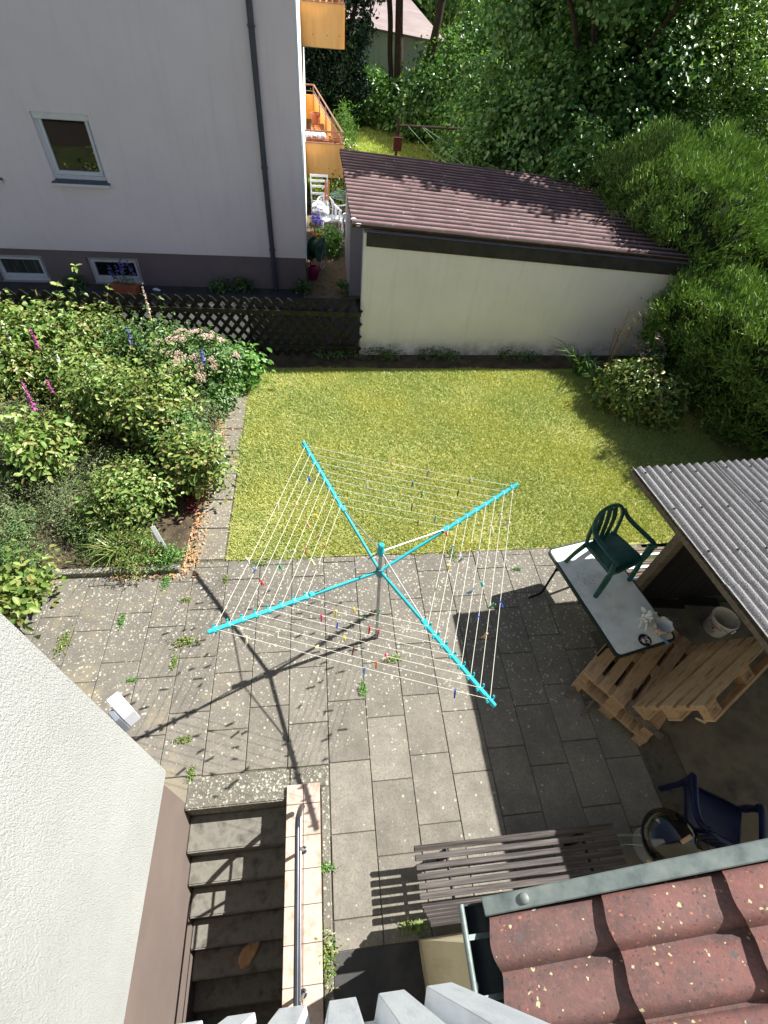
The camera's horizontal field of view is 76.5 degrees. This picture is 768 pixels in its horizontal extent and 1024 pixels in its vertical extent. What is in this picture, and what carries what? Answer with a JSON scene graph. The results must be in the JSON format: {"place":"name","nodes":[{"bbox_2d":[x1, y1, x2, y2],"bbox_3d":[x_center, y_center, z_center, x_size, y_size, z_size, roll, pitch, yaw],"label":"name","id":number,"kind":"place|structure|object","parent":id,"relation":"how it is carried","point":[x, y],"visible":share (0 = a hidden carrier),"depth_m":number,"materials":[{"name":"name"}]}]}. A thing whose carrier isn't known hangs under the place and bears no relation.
{"place":"outdoors","nodes":[
{"label":"outdoors","id":0,"kind":"place"},
{"bbox_2d":[0,360,218,569],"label":"flower bed","id":1,"kind":"object","parent":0,"point":[169,523],"visible":0.2,"depth_m":6.58,"materials":[{"name":"soil"}]},
{"bbox_2d":[0,479,39,548],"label":"garden plant","id":2,"kind":"object","parent":1,"relation":"on","point":[7,508],"visible":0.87,"depth_m":6.14,"materials":[{"name":"green plant"}]},
{"bbox_2d":[0,288,46,346],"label":"garden plant","id":3,"kind":"object","parent":1,"relation":"on","point":[5,310],"visible":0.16,"depth_m":7.77,"materials":[{"name":"green plant"}]},
{"bbox_2d":[0,496,48,548],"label":"garden plant","id":4,"kind":"object","parent":1,"relation":"on","point":[17,523],"visible":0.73,"depth_m":6.17,"materials":[{"name":"green plant"}]},
{"bbox_2d":[0,391,57,444],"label":"garden plant","id":5,"kind":"object","parent":1,"relation":"on","point":[4,427],"visible":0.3,"depth_m":7.16,"materials":[{"name":"green plant"}]},
{"bbox_2d":[0,323,59,406],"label":"garden plant","id":6,"kind":"object","parent":1,"relation":"on","point":[10,367],"visible":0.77,"depth_m":7.41,"materials":[{"name":"green plant"}]},
{"bbox_2d":[0,530,62,585],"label":"garden plant","id":7,"kind":"object","parent":1,"relation":"on","point":[13,558],"visible":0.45,"depth_m":5.83,"materials":[{"name":"green plant"}]},
{"bbox_2d":[0,393,87,490],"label":"rose bush","id":8,"kind":"object","parent":1,"relation":"on","point":[39,458],"visible":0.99,"depth_m":6.38,"materials":[{"name":"green plant"}]},
{"bbox_2d":[0,461,94,521],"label":"garden plant","id":9,"kind":"object","parent":1,"relation":"on","point":[27,489],"visible":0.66,"depth_m":6.52,"materials":[{"name":"green plant"}]},
{"bbox_2d":[0,263,108,377],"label":"garden plant","id":10,"kind":"object","parent":1,"relation":"on","point":[43,328],"visible":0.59,"depth_m":7.73,"materials":[{"name":"green plant"}]},
{"bbox_2d":[14,472,103,548],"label":"garden plant","id":11,"kind":"object","parent":1,"relation":"on","point":[58,510],"visible":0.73,"depth_m":6.33,"materials":[{"name":"green plant"}]},
{"bbox_2d":[24,368,114,462],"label":"rose bush","id":12,"kind":"object","parent":1,"relation":"on","point":[84,427],"visible":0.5,"depth_m":6.91,"materials":[{"name":"green plant"}]},
{"bbox_2d":[30,323,124,403],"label":"rose bush","id":13,"kind":"object","parent":1,"relation":"on","point":[67,362],"visible":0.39,"depth_m":7.41,"materials":[{"name":"green plant"}]},
{"bbox_2d":[44,283,132,364],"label":"rose bush","id":14,"kind":"object","parent":1,"relation":"on","point":[95,334],"visible":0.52,"depth_m":8.04,"materials":[{"name":"green plant"}]},
{"bbox_2d":[52,497,138,569],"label":"garden plant","id":15,"kind":"object","parent":1,"relation":"on","point":[90,541],"visible":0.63,"depth_m":6.11,"materials":[{"name":"green plant"}]},
{"bbox_2d":[58,459,134,547],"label":"garden plant","id":16,"kind":"object","parent":1,"relation":"on","point":[92,517],"visible":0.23,"depth_m":6.23,"materials":[{"name":"green plant"}]},
{"bbox_2d":[53,424,140,493],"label":"garden plant","id":17,"kind":"object","parent":1,"relation":"on","point":[89,465],"visible":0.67,"depth_m":6.85,"materials":[{"name":"green plant"}]},
{"bbox_2d":[65,328,161,442],"bbox_3d":[-4.123,-1.890,7.492,1.395,1.361,1.879,-30,58,-27],"label":"rose bush","id":18,"kind":"object","parent":1,"relation":"on","point":[119,373],"visible":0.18,"depth_m":7.24,"materials":[{"name":"green plant"}]},
{"bbox_2d":[73,512,161,577],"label":"grass clump","id":19,"kind":"object","parent":1,"relation":"on","point":[115,549],"visible":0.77,"depth_m":6.06,"materials":[{"name":"green plant"}]},
{"bbox_2d":[75,455,182,537],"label":"rose bush","id":20,"kind":"object","parent":1,"relation":"on","point":[128,493],"visible":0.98,"depth_m":6.14,"materials":[{"name":"green plant"}]},
{"bbox_2d":[52,329,209,439],"bbox_3d":[-3.603,-1.748,7.067,2.049,1.890,1.414,-2,49,-7],"label":"rose bush","id":21,"kind":"object","parent":1,"relation":"on","point":[95,378],"visible":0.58,"depth_m":6.82,"materials":[{"name":"green plant"}]},
{"bbox_2d":[90,297,175,378],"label":"rose bush","id":22,"kind":"object","parent":1,"relation":"on","point":[139,351],"visible":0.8,"depth_m":7.96,"materials":[{"name":"green plant"}]},
{"bbox_2d":[101,522,170,584],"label":"garden plant","id":23,"kind":"object","parent":1,"relation":"on","point":[134,553],"visible":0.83,"depth_m":6.02,"materials":[{"name":"green plant"}]},
{"bbox_2d":[95,440,178,505],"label":"rose bush","id":24,"kind":"object","parent":1,"relation":"on","point":[128,467],"visible":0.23,"depth_m":6.66,"materials":[{"name":"green plant"}]},
{"bbox_2d":[99,363,203,459],"bbox_3d":[-3.313,-1.369,6.935,1.238,1.639,1.097,21,50,12],"label":"rose bush","id":25,"kind":"object","parent":1,"relation":"on","point":[137,416],"visible":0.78,"depth_m":6.66,"materials":[{"name":"green plant"}]},
{"bbox_2d":[131,533,199,574],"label":"garden plant","id":26,"kind":"object","parent":1,"relation":"on","point":[168,552],"visible":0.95,"depth_m":6.04,"materials":[{"name":"green plant"}]},
{"bbox_2d":[111,394,223,472],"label":"rose bush","id":27,"kind":"object","parent":1,"relation":"on","point":[190,417],"visible":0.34,"depth_m":6.83,"materials":[{"name":"green plant"}]},
{"bbox_2d":[134,296,202,373],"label":"garden plant","id":28,"kind":"object","parent":1,"relation":"on","point":[172,326],"visible":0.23,"depth_m":8.13,"materials":[{"name":"green plant"}]},
{"bbox_2d":[141,407,244,504],"bbox_3d":[-2.584,-0.688,6.611,1.370,1.349,1.124,15,50,7],"label":"rose bush","id":29,"kind":"object","parent":1,"relation":"on","point":[205,463],"visible":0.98,"depth_m":6.41,"materials":[{"name":"green plant"}]},
{"bbox_2d":[137,320,253,401],"bbox_3d":[-3.070,-2.436,8.068,1.728,1.360,1.546,15,49,7],"label":"flowering bush","id":30,"kind":"object","parent":1,"relation":"on","point":[226,357],"visible":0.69,"depth_m":7.83,"materials":[{"name":"green plant"}]},
{"bbox_2d":[172,380,227,430],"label":"garden plant","id":31,"kind":"object","parent":1,"relation":"on","point":[201,418],"visible":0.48,"depth_m":7.59,"materials":[{"name":"green plant"}]},
{"bbox_2d":[185,373,240,425],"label":"garden plant","id":32,"kind":"object","parent":1,"relation":"on","point":[225,400],"visible":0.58,"depth_m":7.93,"materials":[{"name":"green plant"}]},
{"bbox_2d":[177,338,275,401],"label":"garden plant","id":33,"kind":"object","parent":1,"relation":"on","point":[252,358],"visible":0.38,"depth_m":8.43,"materials":[{"name":"green plant"}]},
{"bbox_2d":[0,282,359,355],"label":"asphalt alley","id":34,"kind":"structure","parent":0,"point":[260,294],"depth_m":10.53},
{"bbox_2d":[58,273,87,290],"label":"weed","id":35,"kind":"object","parent":34,"relation":"on","point":[78,281],"visible":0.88,"depth_m":10.47,"materials":[{"name":"green plant"}]},
{"bbox_2d":[107,258,139,295],"bbox_3d":[-5.540,-4.993,10.314,0.601,0.739,0.230,4,49,-2],"label":"planter box","id":36,"kind":"object","parent":34,"relation":"on","point":[124,287],"visible":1,"depth_m":10.42,"materials":[{"name":"ceramic"}]},
{"bbox_2d":[0,289,362,358],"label":"lattice fence","id":37,"kind":"object","parent":34,"relation":"on","point":[273,312],"visible":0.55,"depth_m":8.78,"materials":[{"name":"brown wood"}]},
{"bbox_2d":[208,276,232,294],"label":"weed","id":38,"kind":"object","parent":34,"relation":"on","point":[222,288],"visible":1,"depth_m":10.85,"materials":[{"name":"green plant"}]},
{"bbox_2d":[186,386,248,561],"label":"path","id":39,"kind":"structure","parent":0,"point":[217,532],"depth_m":6.84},
{"bbox_2d":[111,406,235,581],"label":"leaf litter","id":40,"kind":"object","parent":39,"relation":"on","point":[188,552],"visible":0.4,"depth_m":6.39,"materials":[{"name":"brown plant"}]},
{"bbox_2d":[304,189,359,298],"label":"dirt path","id":41,"kind":"structure","parent":0,"point":[331,273],"depth_m":11.96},
{"bbox_2d":[306,223,326,269],"bbox_3d":[-1.652,-6.398,11.793,0.389,0.895,0.528,13,49,6],"label":"hose reel","id":42,"kind":"object","parent":41,"relation":"on","point":[316,249],"visible":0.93,"depth_m":11.74,"materials":[{"name":"green plastic"}]},
{"bbox_2d":[315,195,341,237],"bbox_3d":[-1.533,-8.025,13.247,0.631,0.872,0.585,-18,53,-20],"label":"plastic chair","id":43,"kind":"object","parent":41,"relation":"on","point":[330,218],"visible":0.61,"depth_m":13.18,"materials":[{"name":"white plastic"}]},
{"bbox_2d":[314,218,344,260],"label":"corner shrub","id":44,"kind":"object","parent":41,"relation":"on","point":[335,242],"visible":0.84,"depth_m":12.33,"materials":[{"name":"green plant"}]},
{"bbox_2d":[3,544,709,1022],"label":"patio","id":45,"kind":"structure","parent":0,"point":[409,762],"depth_m":5.23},
{"bbox_2d":[0,539,73,638],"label":"garden plant","id":46,"kind":"object","parent":45,"relation":"on","point":[13,595],"visible":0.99,"depth_m":5.41,"materials":[{"name":"green plant"}]},
{"bbox_2d":[11,564,180,577],"bbox_3d":[-4.239,0.769,5.917,3.388,0.125,0.080,-2,49,-7],"label":"bed edging","id":47,"kind":"object","parent":45,"relation":"on","point":[82,572],"visible":0.57,"depth_m":5.98,"materials":[{"name":"stone"}]},
{"bbox_2d":[315,922,341,1000],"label":"weed","id":48,"kind":"object","parent":45,"relation":"on","point":[326,965],"visible":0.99,"depth_m":3.88,"materials":[{"name":"green plant"}]},
{"bbox_2d":[207,441,517,707],"bbox_3d":[-0.058,0.854,5.114,2.364,1.864,2.401,13,49,5],"label":"rotary dryer","id":49,"kind":"object","parent":45,"relation":"on","point":[380,574],"visible":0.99,"depth_m":4.42,"materials":[{"name":"metal"}]},
{"bbox_2d":[393,916,432,937],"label":"weed","id":50,"kind":"object","parent":45,"relation":"on","point":[418,927],"visible":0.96,"depth_m":4.04,"materials":[{"name":"green plant"}]},
{"bbox_2d":[414,823,625,926],"bbox_3d":[1.157,2.973,4.010,1.781,0.844,0.549,-2,49,-7],"label":"garden bench","id":51,"kind":"object","parent":45,"relation":"on","point":[441,913],"visible":0.72,"depth_m":4.05,"materials":[{"name":"brown wood"}]},
{"bbox_2d":[529,538,674,667],"bbox_3d":[2.461,1.147,5.792,0.906,0.718,1.430,-11,51,-15],"label":"garden table","id":52,"kind":"object","parent":45,"relation":"on","point":[614,612],"visible":0.77,"depth_m":5.46,"materials":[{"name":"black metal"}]},
{"bbox_2d":[564,503,656,597],"bbox_3d":[2.522,0.403,5.393,0.631,0.872,0.585,-19,54,-20],"label":"plastic chair","id":53,"kind":"object","parent":52,"relation":"on","point":[613,552],"visible":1,"depth_m":5.34,"materials":[{"name":"green plastic"}]},
{"bbox_2d":[639,607,657,630],"bbox_3d":[2.822,1.145,5.229,0.173,0.203,0.194,21,51,12],"label":"cherub figurine","id":54,"kind":"object","parent":52,"relation":"on","point":[645,617],"visible":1,"depth_m":5.24,"materials":[{"name":"white ceramic"}]},
{"bbox_2d":[653,616,674,634],"bbox_3d":[2.957,1.235,5.194,0.201,0.146,0.198,-2,49,-7],"label":"ceramic pot","id":55,"kind":"object","parent":52,"relation":"on","point":[662,625],"visible":1,"depth_m":5.20,"materials":[{"name":"ceramic"}]},
{"bbox_2d":[626,547,663,580],"bbox_3d":[3.500,0.749,6.454,1.017,0.405,0.468,-2,49,-7],"label":"board pile","id":56,"kind":"object","parent":45,"relation":"on","point":[640,551],"visible":0.02,"depth_m":6.34,"materials":[{"name":"brown wood"}]},
{"bbox_2d":[613,807,702,862],"bbox_3d":[2.384,2.882,4.224,0.565,0.826,0.487,-25,56,-25],"label":"kettle grill","id":57,"kind":"object","parent":45,"relation":"on","point":[662,833],"visible":0.78,"depth_m":4.00,"materials":[{"name":"black metal"}]},
{"bbox_2d":[307,124,442,205],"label":"lawn","id":58,"kind":"structure","parent":0,"point":[390,151],"depth_m":19.95,"materials":[{"name":"green plant"}]},
{"bbox_2d":[313,135,358,214],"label":"corner shrub","id":59,"kind":"object","parent":58,"relation":"on","point":[340,182],"visible":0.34,"depth_m":14.74,"materials":[{"name":"green plant"}]},
{"bbox_2d":[304,0,386,132],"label":"ivy tree","id":60,"kind":"object","parent":58,"relation":"on","point":[331,63],"visible":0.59,"depth_m":19.79,"materials":[{"name":"green plant"}]},
{"bbox_2d":[328,95,362,150],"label":"rosemary bush","id":61,"kind":"object","parent":58,"relation":"on","point":[344,119],"visible":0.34,"depth_m":15.99,"materials":[{"name":"green plant"}]},
{"bbox_2d":[334,942,425,1021],"bbox_3d":[0.125,4.061,3.534,0.925,0.001,1.382,-2,49,-7],"label":"asphalt strip","id":62,"kind":"object","parent":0,"point":[365,977],"visible":0.5,"depth_m":3.86,"materials":[{"name":"grey asphalt"}]},
{"bbox_2d":[255,354,669,368],"bbox_3d":[2.483,-3.068,9.918,10.450,0.002,0.570,-2,49,-7],"label":"soil border","id":63,"kind":"object","parent":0,"point":[471,361],"visible":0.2,"depth_m":9.71,"materials":[{"name":"brown soil"}]},
{"bbox_2d":[416,346,465,360],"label":"weed","id":64,"kind":"object","parent":63,"relation":"on","point":[447,354],"visible":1,"depth_m":9.68,"materials":[{"name":"green plant"}]},
{"bbox_2d":[492,346,542,362],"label":"weed","id":65,"kind":"object","parent":63,"relation":"on","point":[519,354],"visible":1,"depth_m":9.91,"materials":[{"name":"green plant"}]},
{"bbox_2d":[198,0,758,601],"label":"ground","id":66,"kind":"structure","parent":0,"point":[720,598],"depth_m":7.06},
{"bbox_2d":[0,613,196,1023],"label":"house wing","id":67,"kind":"structure","parent":66,"relation":"on","point":[96,924],"depth_m":2.55,"materials":[{"name":"white paint"}]},
{"bbox_2d":[106,692,140,731],"bbox_3d":[-1.722,1.321,3.210,0.135,0.300,0.120,34,54,22],"label":"wall lamp","id":68,"kind":"object","parent":67,"relation":"attached to","point":[121,712],"visible":1,"depth_m":3.15,"materials":[{"name":"white plastic"}]},
{"bbox_2d":[0,0,344,290],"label":"apartment house","id":69,"kind":"structure","parent":66,"relation":"on","point":[159,142],"depth_m":9.08,"materials":[{"name":"white paint"}]},
{"bbox_2d":[0,255,51,281],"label":"cellar window","id":70,"kind":"structure","parent":69,"relation":"in","point":[13,268],"depth_m":10.48,"materials":[{"name":"white glass"}]},
{"bbox_2d":[30,111,109,187],"bbox_3d":[-5.746,-6.651,8.968,1.025,1.097,0.248,-2,49,-7],"label":"window","id":71,"kind":"structure","parent":69,"relation":"in","point":[68,140],"depth_m":9.02,"materials":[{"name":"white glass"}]},
{"bbox_2d":[87,257,143,284],"bbox_3d":[-5.849,-5.276,10.681,1.040,0.610,0.140,-2,49,-7],"label":"cellar window","id":72,"kind":"structure","parent":69,"relation":"in","point":[98,266],"depth_m":10.67,"materials":[{"name":"white glass"}]},
{"bbox_2d":[184,765,333,1023],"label":"cellar stairs","id":73,"kind":"structure","parent":66,"relation":"on","point":[236,845],"depth_m":4.63,"materials":[{"name":"concrete"}]},
{"bbox_2d":[238,941,259,969],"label":"leaf","id":74,"kind":"object","parent":73,"relation":"on","point":[247,954],"visible":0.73,"depth_m":4.65,"materials":[{"name":"brown plant"}]},
{"bbox_2d":[282,782,323,1023],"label":"stair wall","id":75,"kind":"structure","parent":73,"relation":"on","point":[307,795],"depth_m":4.07,"materials":[{"name":"concrete"}]},
{"bbox_2d":[293,803,306,1005],"bbox_3d":[-0.608,3.447,3.545,0.075,0.582,2.378,-2,49,-7],"label":"handrail","id":76,"kind":"object","parent":75,"relation":"on","point":[299,994],"visible":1,"depth_m":3.66,"materials":[{"name":"metal"}]},
{"bbox_2d":[310,86,406,131],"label":"ivy bank","id":77,"kind":"structure","parent":66,"relation":"on","point":[363,119],"depth_m":21.53,"materials":[{"name":"green plant"}]},
{"bbox_2d":[305,0,443,118],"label":"shed","id":78,"kind":"structure","parent":66,"relation":"on","point":[417,24],"depth_m":22.35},
{"bbox_2d":[357,61,402,119],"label":"fern shrub","id":79,"kind":"object","parent":66,"relation":"on","point":[374,77],"visible":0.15,"depth_m":21.79,"materials":[{"name":"green plant"}]},
{"bbox_2d":[387,0,402,108],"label":"forked tree","id":80,"kind":"object","parent":66,"relation":"on","point":[398,61],"visible":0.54,"depth_m":20.03,"materials":[{"name":"plant"}]},
{"bbox_2d":[417,0,444,98],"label":"leaning tree","id":81,"kind":"object","parent":66,"relation":"on","point":[438,16],"visible":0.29,"depth_m":19.69,"materials":[{"name":"brown plant"}]},
{"bbox_2d":[395,117,498,168],"bbox_3d":[2.349,-10.076,14.768,2.581,2.021,4.971,-12,52,-16],"label":"clothes post","id":82,"kind":"object","parent":66,"relation":"on","point":[399,125],"visible":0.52,"depth_m":15.35,"materials":[{"name":"brown metal"}]},
{"bbox_2d":[412,0,485,53],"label":"backdrop tree","id":83,"kind":"object","parent":66,"relation":"on","point":[427,8],"visible":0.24,"depth_m":31.61,"materials":[{"name":"green plant"}]},
{"bbox_2d":[365,2,551,148],"bbox_3d":[3.477,-17.618,19.431,8.141,5.116,6.583,-2,49,-7],"label":"lilac bush","id":84,"kind":"object","parent":66,"relation":"on","point":[416,109],"visible":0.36,"depth_m":19.66,"materials":[{"name":"green plant"}]},
{"bbox_2d":[418,37,549,173],"bbox_3d":[3.792,-13.283,16.581,4.816,3.759,6.918,-2,49,-7],"label":"hazel bush","id":85,"kind":"object","parent":66,"relation":"on","point":[452,149],"visible":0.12,"depth_m":16.69,"materials":[{"name":"green plant"}]},
{"bbox_2d":[340,149,697,355],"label":"garage","id":86,"kind":"structure","parent":66,"relation":"on","point":[467,260],"depth_m":9.22,"materials":[{"name":"beige paint"}]},
{"bbox_2d":[418,838,767,1023],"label":"tiled annex","id":87,"kind":"object","parent":66,"relation":"on","point":[683,939],"visible":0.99,"depth_m":1.61,"materials":[{"name":"tile"}]},
{"bbox_2d":[431,0,767,188],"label":"broadleaf tree","id":88,"kind":"object","parent":66,"relation":"on","point":[607,52],"visible":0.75,"depth_m":11.48,"materials":[{"name":"green plant"}]},
{"bbox_2d":[441,0,767,140],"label":"backdrop tree","id":89,"kind":"object","parent":66,"relation":"on","point":[472,15],"visible":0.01,"depth_m":18.29,"materials":[{"name":"green plant"}]},
{"bbox_2d":[567,107,767,460],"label":"thuja hedge","id":90,"kind":"object","parent":66,"relation":"on","point":[704,201],"visible":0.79,"depth_m":8.78,"materials":[{"name":"green plant"}]},
{"bbox_2d":[647,0,767,149],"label":"plum tree","id":91,"kind":"object","parent":66,"relation":"on","point":[755,97],"visible":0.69,"depth_m":11.14,"materials":[{"name":"green plant"}]},
{"bbox_2d":[224,366,767,561],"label":"lawn","id":92,"kind":"structure","parent":0,"point":[732,453],"depth_m":7.72,"materials":[{"name":"green plant"}]},
{"bbox_2d":[548,335,607,378],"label":"iris clump","id":93,"kind":"object","parent":92,"relation":"on","point":[578,367],"visible":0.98,"depth_m":9.61,"materials":[{"name":"green plant"}]},
{"bbox_2d":[604,310,644,368],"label":"dead flower stalks","id":94,"kind":"object","parent":92,"relation":"on","point":[620,329],"visible":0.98,"depth_m":9.34,"materials":[{"name":"plant"}]},
{"bbox_2d":[584,356,701,434],"bbox_3d":[4.619,-2.148,8.714,1.411,1.144,1.904,-28,57,-26],"label":"border shrub","id":95,"kind":"object","parent":92,"relation":"on","point":[620,393],"visible":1,"depth_m":8.58,"materials":[{"name":"green plant"}]},
{"bbox_2d":[623,332,671,385],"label":"pink flowering perennial","id":96,"kind":"object","parent":92,"relation":"on","point":[659,353],"visible":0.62,"depth_m":9.13,"materials":[{"name":"green plant"}]},
{"bbox_2d":[621,601,767,849],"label":"concrete floor","id":97,"kind":"structure","parent":0,"point":[725,755],"depth_m":5.26,"materials":[{"name":"grey concrete"}]},
{"bbox_2d":[570,644,687,745],"bbox_3d":[2.887,1.861,5.593,1.300,0.156,0.866,-33,60,-29],"label":"pallet","id":98,"kind":"object","parent":97,"relation":"on","point":[627,720],"visible":0.3,"depth_m":5.31,"materials":[{"name":"brown wood"}]},
{"bbox_2d":[578,630,697,737],"bbox_3d":[2.932,1.731,5.499,1.300,0.156,0.866,-33,60,-29],"label":"pallet","id":99,"kind":"object","parent":98,"relation":"on","point":[643,667],"visible":0.45,"depth_m":5.36,"materials":[{"name":"brown wood"}]},
{"bbox_2d":[624,705,663,739],"bbox_3d":[2.653,2.143,4.977,0.060,0.040,0.400,-33,60,-29],"label":"timber batten","id":100,"kind":"object","parent":99,"relation":"on","point":[646,724],"visible":1,"depth_m":4.96,"materials":[{"name":"brown wood"}]},
{"bbox_2d":[632,635,767,721],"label":"pallet","id":101,"kind":"object","parent":99,"relation":"on","point":[703,676],"visible":0.98,"depth_m":4.75,"materials":[{"name":"brown wood"}]},
{"bbox_2d":[629,458,767,653],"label":"canopy","id":102,"kind":"object","parent":97,"relation":"on","point":[717,544],"visible":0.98,"depth_m":4.78,"materials":[{"name":"grey metal"}]},
{"bbox_2d":[658,772,766,847],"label":"plastic chair","id":103,"kind":"object","parent":97,"relation":"on","point":[714,820],"visible":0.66,"depth_m":4.36,"materials":[{"name":"blue plastic"}]},
{"bbox_2d":[703,607,739,637],"bbox_3d":[4.173,1.391,6.054,0.327,0.290,0.334,-18,53,-20],"label":"paint bucket","id":104,"kind":"object","parent":97,"relation":"on","point":[719,622],"visible":1,"depth_m":6.04,"materials":[{"name":"white metal"}]},
{"bbox_3d":[2.915,3.461,0.341,8.340,10.000,2.400,-2,49,-7],"label":"house facade","id":105,"kind":"object","parent":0,"visible":0},
{"bbox_2d":[180,982,549,1023],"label":"balcony parapet","id":106,"kind":"structure","parent":105,"relation":"attached to","point":[450,1003],"depth_m":0.90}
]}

